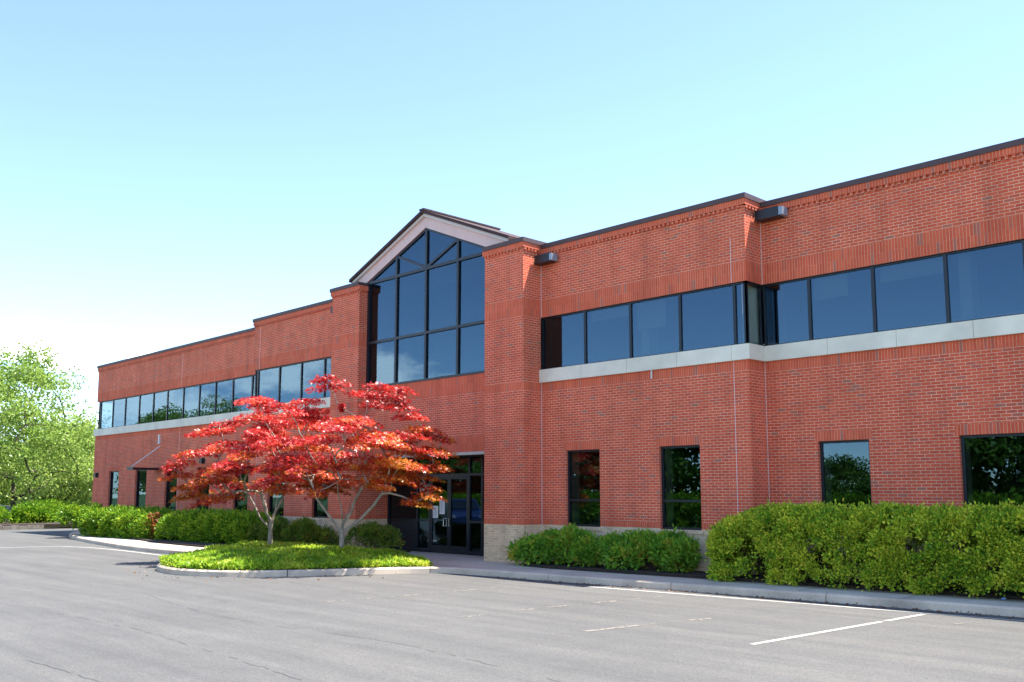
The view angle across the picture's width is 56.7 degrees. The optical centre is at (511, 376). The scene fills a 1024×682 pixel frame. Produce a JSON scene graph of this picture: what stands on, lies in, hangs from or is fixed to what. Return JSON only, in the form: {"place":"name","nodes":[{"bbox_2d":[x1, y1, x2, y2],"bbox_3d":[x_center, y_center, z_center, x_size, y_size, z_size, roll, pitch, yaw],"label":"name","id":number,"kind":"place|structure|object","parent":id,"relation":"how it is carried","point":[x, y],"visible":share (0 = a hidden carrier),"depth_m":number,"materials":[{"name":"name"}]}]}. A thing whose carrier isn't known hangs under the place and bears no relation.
{"place":"outdoors","nodes":[
{"label":"outdoors","id":0,"kind":"place"},
{"bbox_2d":[0,528,1023,681],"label":"parking lot","id":1,"kind":"structure","parent":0,"point":[72,582],"depth_m":12.97,"materials":[{"name":"grey asphalt"}]},
{"bbox_2d":[0,525,76,529],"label":"stone edging","id":2,"kind":"object","parent":1,"relation":"on","point":[11,527],"visible":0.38,"depth_m":50.42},
{"bbox_2d":[9,546,161,555],"bbox_3d":[-15.362,5.716,31.014,12.580,0.001,5.447,-1,-7,7],"label":"edge line","id":3,"kind":"object","parent":1,"relation":"on","point":[90,547],"visible":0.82,"depth_m":32.83,"materials":[{"name":"grey paint"}]},
{"bbox_2d":[134,566,371,581],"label":"fallen leaves","id":4,"kind":"object","parent":1,"relation":"on","point":[234,578],"visible":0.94,"depth_m":21.46,"materials":[{"name":"red plant"}]},
{"bbox_2d":[5,596,559,681],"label":"pavement crack","id":5,"kind":"object","parent":1,"relation":"on","point":[236,658],"visible":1,"depth_m":11.03,"materials":[{"name":"grey asphalt"}]},
{"bbox_2d":[327,586,512,601],"bbox_3d":[-1.782,4.071,17.716,5.316,0.001,0.159,6,-9,-40],"label":"faded stall line","id":6,"kind":"object","parent":1,"relation":"on","point":[412,594],"visible":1,"depth_m":17.69,"materials":[{"name":"white paint"}]},
{"bbox_2d":[429,596,661,621],"bbox_3d":[0.716,3.824,15.718,5.367,0.001,0.260,6,-9,-40],"label":"faded stall line","id":7,"kind":"object","parent":1,"relation":"on","point":[557,606],"visible":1,"depth_m":15.95,"materials":[{"name":"white paint"}]},
{"bbox_2d":[69,531,1023,617],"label":"kerb","id":8,"kind":"structure","parent":1,"relation":"on","point":[988,609],"depth_m":19.43,"materials":[{"name":"concrete"}]},
{"bbox_2d":[585,618,711,630],"bbox_3d":[1.791,3.552,13.520,2.945,0.001,0.138,5,-9,-34],"label":"faded stall line","id":9,"kind":"object","parent":1,"relation":"on","point":[634,625],"visible":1,"depth_m":13.43,"materials":[{"name":"white paint"}]},
{"bbox_2d":[496,576,1022,617],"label":"leaf litter","id":10,"kind":"object","parent":1,"relation":"on","point":[754,597],"visible":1,"depth_m":17.15,"materials":[{"name":"brown plant"}]},
{"bbox_2d":[563,584,1023,620],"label":"edge line","id":11,"kind":"object","parent":1,"relation":"on","point":[808,603],"visible":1,"depth_m":16.09,"materials":[{"name":"grey paint"}]},
{"bbox_2d":[751,614,925,644],"bbox_3d":[4.721,3.529,13.333,4.568,0.001,0.088,6,-9,-41],"label":"stall line","id":12,"kind":"object","parent":1,"relation":"on","point":[833,629],"visible":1,"depth_m":13.04,"materials":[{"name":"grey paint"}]},
{"bbox_2d":[0,0,1023,441],"label":"sky","id":13,"kind":"structure","parent":0,"point":[173,173],"materials":[{"name":"blue"}]},
{"bbox_2d":[73,531,1023,606],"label":"sidewalk","id":14,"kind":"structure","parent":0,"point":[440,559],"depth_m":20.28,"materials":[{"name":"concrete"}]},
{"bbox_2d":[56,501,102,532],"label":"dark shrub","id":15,"kind":"object","parent":14,"relation":"on","point":[74,511],"visible":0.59,"depth_m":40.24,"materials":[{"name":"green plant"}]},
{"bbox_2d":[109,535,410,551],"bbox_3d":[-12.385,6.173,35.816,3.431,0.100,23.802,7,-10,-42],"label":"planting bed","id":16,"kind":"object","parent":14,"relation":"on","point":[185,543],"visible":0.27,"depth_m":32.89,"materials":[{"name":"brown soil"}]},
{"bbox_2d":[76,503,176,538],"bbox_3d":[-15.052,5.923,38.018,6.817,1.692,2.274,-6,-9,40],"label":"clipped hedge","id":17,"kind":"object","parent":16,"relation":"on","point":[125,522],"visible":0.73,"depth_m":37.31,"materials":[{"name":"green plant"}]},
{"bbox_2d":[153,506,287,544],"bbox_3d":[-10.413,5.411,33.861,6.539,1.608,2.239,-6,-10,42],"label":"clipped hedge","id":18,"kind":"object","parent":16,"relation":"on","point":[221,525],"visible":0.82,"depth_m":32.94,"materials":[{"name":"green plant"}]},
{"bbox_2d":[243,516,290,541],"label":"shade shrub","id":19,"kind":"object","parent":16,"relation":"on","point":[261,529],"visible":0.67,"depth_m":31.04,"materials":[{"name":"green plant"}]},
{"bbox_2d":[278,516,315,542],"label":"shade shrub","id":20,"kind":"object","parent":16,"relation":"on","point":[287,534],"visible":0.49,"depth_m":30.15,"materials":[{"name":"green plant"}]},
{"bbox_2d":[292,518,338,545],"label":"shade shrub","id":21,"kind":"object","parent":16,"relation":"on","point":[311,531],"visible":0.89,"depth_m":29.32,"materials":[{"name":"green plant"}]},
{"bbox_2d":[344,518,404,548],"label":"shade shrub","id":22,"kind":"object","parent":16,"relation":"on","point":[374,533],"visible":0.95,"depth_m":27.20,"materials":[{"name":"green plant"}]},
{"bbox_2d":[163,564,413,569],"bbox_3d":[-5.953,4.772,25.303,6.198,0.180,7.454,2,-7,-16],"label":"island bed","id":23,"kind":"object","parent":14,"relation":"on","point":[307,568],"visible":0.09,"depth_m":21.95,"materials":[{"name":"brown soil"}]},
{"bbox_2d":[157,395,357,544],"bbox_3d":[-6.738,2.734,26.484,5.245,4.286,5.682,7,-10,-44],"label":"red maple","id":24,"kind":"object","parent":23,"relation":"on","point":[267,430],"visible":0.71,"depth_m":25.88,"materials":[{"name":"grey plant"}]},
{"bbox_2d":[159,540,432,569],"bbox_3d":[-5.991,4.647,25.323,6.404,0.508,7.740,2,-7,-18],"label":"ground cover","id":25,"kind":"object","parent":23,"relation":"on","point":[253,555],"visible":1,"depth_m":22.67,"materials":[{"name":"green plant"}]},
{"bbox_2d":[248,374,458,547],"bbox_3d":[-4.260,2.264,23.991,4.513,4.607,5.563,7,-10,-44],"label":"red maple","id":26,"kind":"object","parent":23,"relation":"on","point":[395,471],"visible":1,"depth_m":23.52,"materials":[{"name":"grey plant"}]},
{"bbox_2d":[92,137,1023,588],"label":"office building","id":27,"kind":"structure","parent":14,"relation":"on","point":[694,371],"depth_m":23.04,"materials":[{"name":"red brick"}]},
{"bbox_2d":[98,402,100,428],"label":"window","id":28,"kind":"structure","parent":27,"relation":"in","point":[99,402],"depth_m":47.76,"materials":[{"name":"black metal"}]},
{"bbox_2d":[100,400,112,428],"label":"window","id":29,"kind":"structure","parent":27,"relation":"in","point":[109,400],"depth_m":47.61,"materials":[{"name":"black metal"}]},
{"bbox_2d":[109,471,118,505],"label":"window","id":30,"kind":"structure","parent":27,"relation":"in","point":[111,478],"depth_m":46.04,"materials":[{"name":"black metal"}]},
{"bbox_2d":[112,398,125,426],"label":"window","id":31,"kind":"structure","parent":27,"relation":"in","point":[120,398],"depth_m":46.52,"materials":[{"name":"black metal"}]},
{"bbox_2d":[124,395,139,425],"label":"window","id":32,"kind":"structure","parent":27,"relation":"in","point":[137,395],"depth_m":45.46,"materials":[{"name":"black metal"}]},
{"bbox_2d":[136,470,146,506],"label":"window","id":33,"kind":"structure","parent":27,"relation":"in","point":[138,471],"depth_m":43.85,"materials":[{"name":"black metal"}]},
{"bbox_2d":[138,393,153,423],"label":"window","id":34,"kind":"structure","parent":27,"relation":"in","point":[149,393],"depth_m":44.31,"materials":[{"name":"black metal"}]},
{"bbox_2d":[152,390,167,421],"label":"window","id":35,"kind":"structure","parent":27,"relation":"in","point":[153,416],"depth_m":43.23,"materials":[{"name":"black metal"}]},
{"bbox_2d":[165,472,168,507],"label":"window","id":36,"kind":"structure","parent":27,"relation":"in","point":[167,486],"depth_m":41.60,"materials":[{"name":"black metal"}]},
{"bbox_2d":[166,387,183,420],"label":"window","id":37,"kind":"structure","parent":27,"relation":"in","point":[168,394],"depth_m":42.19,"materials":[{"name":"black metal"}]},
{"bbox_2d":[182,385,199,418],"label":"window","id":38,"kind":"structure","parent":27,"relation":"in","point":[184,390],"depth_m":41.08,"materials":[{"name":"black metal"}]},
{"bbox_2d":[199,457,204,463],"bbox_3d":[-12.798,3.480,39.137,0.140,0.260,0.280,7,-10,-44],"label":"wall lamp","id":39,"kind":"object","parent":27,"relation":"attached to","point":[201,460],"visible":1,"depth_m":39.08,"materials":[{"name":"brown metal"}]},
{"bbox_2d":[197,467,208,508],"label":"window","id":40,"kind":"structure","parent":27,"relation":"in","point":[203,467],"depth_m":39.42,"materials":[{"name":"black metal"}]},
{"bbox_2d":[198,382,215,416],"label":"window","id":41,"kind":"structure","parent":27,"relation":"in","point":[200,388],"depth_m":40.00,"materials":[{"name":"black metal"}]},
{"bbox_2d":[214,379,232,414],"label":"window","id":42,"kind":"structure","parent":27,"relation":"in","point":[216,388],"depth_m":38.99,"materials":[{"name":"black metal"}]},
{"bbox_2d":[234,468,237,509],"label":"window","id":43,"kind":"structure","parent":27,"relation":"in","point":[235,505],"depth_m":37.19,"materials":[{"name":"black metal"}]},
{"bbox_2d":[232,375,251,411],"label":"window","id":44,"kind":"structure","parent":27,"relation":"in","point":[233,394],"depth_m":37.95,"materials":[{"name":"black metal"}]},
{"bbox_2d":[251,375,254,404],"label":"window","id":45,"kind":"structure","parent":27,"relation":"in","point":[253,376],"depth_m":36.92,"materials":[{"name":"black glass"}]},
{"bbox_2d":[255,370,257,400],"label":"window","id":46,"kind":"structure","parent":27,"relation":"in","point":[256,370],"depth_m":35.48,"materials":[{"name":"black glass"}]},
{"bbox_2d":[254,371,265,402],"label":"window","id":47,"kind":"structure","parent":27,"relation":"in","point":[263,373],"depth_m":35.58,"materials":[{"name":"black glass"}]},
{"bbox_2d":[257,366,278,403],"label":"window","id":48,"kind":"structure","parent":27,"relation":"in","point":[259,371],"depth_m":35.31,"materials":[{"name":"black glass"}]},
{"bbox_2d":[269,474,282,515],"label":"window","id":49,"kind":"structure","parent":27,"relation":"in","point":[270,500],"depth_m":34.09,"materials":[{"name":"black glass"}]},
{"bbox_2d":[278,362,300,402],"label":"window","id":50,"kind":"structure","parent":27,"relation":"in","point":[280,367],"depth_m":34.22,"materials":[{"name":"black metal"}]},
{"bbox_2d":[300,358,324,400],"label":"window","id":51,"kind":"structure","parent":27,"relation":"in","point":[302,363],"depth_m":33.19,"materials":[{"name":"black glass"}]},
{"bbox_2d":[314,498,327,517],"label":"window","id":52,"kind":"structure","parent":27,"relation":"in","point":[315,501],"depth_m":31.99,"materials":[{"name":"black metal"}]},
{"bbox_2d":[324,357,330,397],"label":"window","id":53,"kind":"structure","parent":27,"relation":"in","point":[325,363],"depth_m":32.21,"materials":[{"name":"black metal"}]},
{"bbox_2d":[366,228,484,387],"bbox_3d":[-2.503,-2.137,27.985,0.133,4.572,5.830,7,-10,-44],"label":"gable window","id":54,"kind":"structure","parent":27,"relation":"in","point":[428,266],"depth_m":28.06,"materials":[{"name":"glass"}]},
{"bbox_2d":[430,476,448,552],"bbox_3d":[-2.153,4.077,28.074,0.143,2.220,0.845,7,-10,-44],"label":"door","id":55,"kind":"structure","parent":27,"relation":"in","point":[433,513],"depth_m":28.08,"materials":[{"name":"black metal"}]},
{"bbox_2d":[448,476,467,553],"bbox_3d":[-1.551,4.003,27.477,0.122,2.220,0.845,7,-10,-44],"label":"door","id":56,"kind":"structure","parent":27,"relation":"in","point":[452,549],"depth_m":27.57,"materials":[{"name":"black metal"}]},
{"bbox_2d":[534,253,557,265],"bbox_3d":[0.900,-3.063,24.765,0.300,0.220,0.600,7,-10,-44],"label":"floodlight","id":57,"kind":"object","parent":27,"relation":"attached to","point":[544,259],"visible":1,"depth_m":24.64,"materials":[{"name":"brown metal"}]},
{"bbox_2d":[542,311,584,369],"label":"window","id":58,"kind":"structure","parent":27,"relation":"in","point":[543,319],"depth_m":24.81,"materials":[{"name":"black metal"}]},
{"bbox_2d":[568,449,599,526],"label":"window","id":59,"kind":"structure","parent":27,"relation":"in","point":[570,499],"depth_m":23.78,"materials":[{"name":"black metal"}]},
{"bbox_2d":[585,302,630,363],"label":"window","id":60,"kind":"structure","parent":27,"relation":"in","point":[586,311],"depth_m":23.74,"materials":[{"name":"black metal"}]},
{"bbox_2d":[630,293,680,357],"bbox_3d":[3.377,-1.160,22.317,0.080,1.382,1.448,7,-10,-44],"label":"window","id":61,"kind":"structure","parent":27,"relation":"in","point":[631,303],"depth_m":22.71,"materials":[{"name":"black metal"}]},
{"bbox_2d":[661,445,701,529],"bbox_3d":[3.862,2.507,21.413,0.090,1.874,1.114,7,-10,-44],"label":"window","id":62,"kind":"structure","parent":27,"relation":"in","point":[664,500],"depth_m":21.70,"materials":[{"name":"black metal"}]},
{"bbox_2d":[679,283,734,351],"bbox_3d":[4.387,-1.288,21.288,0.080,1.382,1.448,7,-10,-44],"label":"window","id":63,"kind":"structure","parent":27,"relation":"in","point":[680,294],"depth_m":21.67,"materials":[{"name":"black metal"}]},
{"bbox_2d":[734,281,749,344],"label":"window","id":64,"kind":"structure","parent":27,"relation":"in","point":[745,282],"depth_m":20.67,"materials":[{"name":"black metal"}]},
{"bbox_2d":[742,282,762,345],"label":"window","id":65,"kind":"structure","parent":27,"relation":"in","point":[754,293],"depth_m":20.91,"materials":[{"name":"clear glass"}]},
{"bbox_2d":[754,206,787,222],"bbox_3d":[5.687,-3.555,20.789,0.300,0.220,0.660,7,-10,-44],"label":"floodlight","id":66,"kind":"object","parent":27,"relation":"attached to","point":[770,214],"visible":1,"depth_m":20.67,"materials":[{"name":"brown metal"}]},
{"bbox_2d":[763,277,809,345],"bbox_3d":[5.967,-1.376,20.576,0.080,1.382,1.088,7,-10,-44],"label":"window","id":67,"kind":"structure","parent":27,"relation":"in","point":[802,279],"depth_m":20.85,"materials":[{"name":"black metal"}]},
{"bbox_2d":[808,266,874,339],"bbox_3d":[6.838,-1.485,19.690,0.080,1.382,1.405,7,-10,-44],"label":"window","id":68,"kind":"structure","parent":27,"relation":"in","point":[865,268],"depth_m":19.95,"materials":[{"name":"black metal"}]},
{"bbox_2d":[820,440,871,533],"bbox_3d":[6.826,2.245,19.291,0.090,1.874,1.094,7,-10,-44],"label":"window","id":69,"kind":"structure","parent":27,"relation":"in","point":[822,458],"depth_m":19.64,"materials":[{"name":"black metal"}]},
{"bbox_2d":[872,253,947,331],"bbox_3d":[7.831,-1.610,18.679,0.080,1.382,1.440,7,-10,-44],"label":"window","id":70,"kind":"structure","parent":27,"relation":"in","point":[939,255],"depth_m":18.89,"materials":[{"name":"black metal"}]},
{"bbox_2d":[944,239,1023,322],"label":"window","id":71,"kind":"structure","parent":27,"relation":"in","point":[1018,241],"depth_m":18.02,"materials":[{"name":"black metal"}]},
{"bbox_2d":[961,433,1023,535],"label":"window","id":72,"kind":"structure","parent":27,"relation":"in","point":[963,449],"depth_m":17.63,"materials":[{"name":"black metal"}]},
{"bbox_2d":[521,561,1023,599],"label":"planting bed","id":73,"kind":"object","parent":14,"relation":"on","point":[1009,594],"visible":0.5,"depth_m":18.93,"materials":[{"name":"brown soil"}]},
{"bbox_2d":[505,530,552,565],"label":"shrub","id":74,"kind":"object","parent":73,"relation":"on","point":[515,551],"visible":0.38,"depth_m":23.04,"materials":[{"name":"green plant"}]},
{"bbox_2d":[519,523,591,566],"bbox_3d":[1.030,4.067,22.833,1.502,1.081,1.691,7,-10,-44],"label":"shrub","id":75,"kind":"object","parent":73,"relation":"on","point":[541,542],"visible":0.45,"depth_m":22.64,"materials":[{"name":"green plant"}]},
{"bbox_2d":[550,523,611,566],"bbox_3d":[1.608,3.988,22.337,1.149,1.109,1.819,7,-10,-44],"label":"shrub","id":76,"kind":"object","parent":73,"relation":"on","point":[583,546],"visible":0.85,"depth_m":22.02,"materials":[{"name":"green plant"}]},
{"bbox_2d":[596,530,645,570],"bbox_3d":[2.476,3.997,21.685,1.600,0.967,1.697,7,-10,-44],"label":"shrub","id":77,"kind":"object","parent":73,"relation":"on","point":[612,545],"visible":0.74,"depth_m":21.25,"materials":[{"name":"green plant"}]},
{"bbox_2d":[616,523,687,569],"bbox_3d":[3.101,3.860,21.255,1.255,1.148,1.857,7,-10,-44],"label":"shrub","id":78,"kind":"object","parent":73,"relation":"on","point":[642,539],"visible":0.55,"depth_m":21.13,"materials":[{"name":"green plant"}]},
{"bbox_2d":[646,532,703,572],"bbox_3d":[3.616,3.887,20.665,1.142,0.989,1.379,5,-8,-33],"label":"shrub","id":79,"kind":"object","parent":73,"relation":"on","point":[681,553],"visible":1,"depth_m":20.45,"materials":[{"name":"green plant"}]},
{"bbox_2d":[704,497,1023,598],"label":"clipped hedge","id":80,"kind":"object","parent":73,"relation":"on","point":[996,528],"visible":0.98,"depth_m":17.01,"materials":[{"name":"green plant"}]},
{"label":"ground","id":81,"kind":"structure","parent":0,"visible":0},
{"bbox_2d":[0,462,32,505],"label":"shade tree","id":82,"kind":"object","parent":81,"relation":"on","point":[6,501],"visible":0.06,"depth_m":75.81,"materials":[{"name":"green plant"}]},
{"bbox_2d":[42,440,94,506],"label":"shade tree","id":83,"kind":"object","parent":81,"relation":"on","point":[81,504],"visible":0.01,"depth_m":75.16,"materials":[{"name":"green plant"}]},
{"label":"grass","id":84,"kind":"object","parent":81,"relation":"on","visible":0},
{"bbox_2d":[0,519,71,526],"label":"bed","id":85,"kind":"object","parent":84,"relation":"on","point":[49,524],"visible":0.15,"depth_m":51.53,"materials":[{"name":"brown soil"}]},
{"bbox_2d":[0,506,11,522],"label":"hedge","id":86,"kind":"object","parent":85,"relation":"on","point":[6,514],"visible":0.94,"depth_m":52.22,"materials":[{"name":"green plant"}]},
{"bbox_2d":[9,498,70,522],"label":"hedge","id":87,"kind":"object","parent":85,"relation":"on","point":[40,511],"visible":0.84,"depth_m":53.73,"materials":[{"name":"green plant"}]},
{"bbox_2d":[0,412,102,504],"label":"shade tree","id":88,"kind":"object","parent":85,"relation":"on","point":[74,494],"visible":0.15,"depth_m":67.43,"materials":[{"name":"green plant"}]},
{"bbox_2d":[0,337,111,517],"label":"shade tree","id":89,"kind":"object","parent":85,"relation":"on","point":[25,414],"visible":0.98,"depth_m":58.74,"materials":[{"name":"green plant"}]}
]}

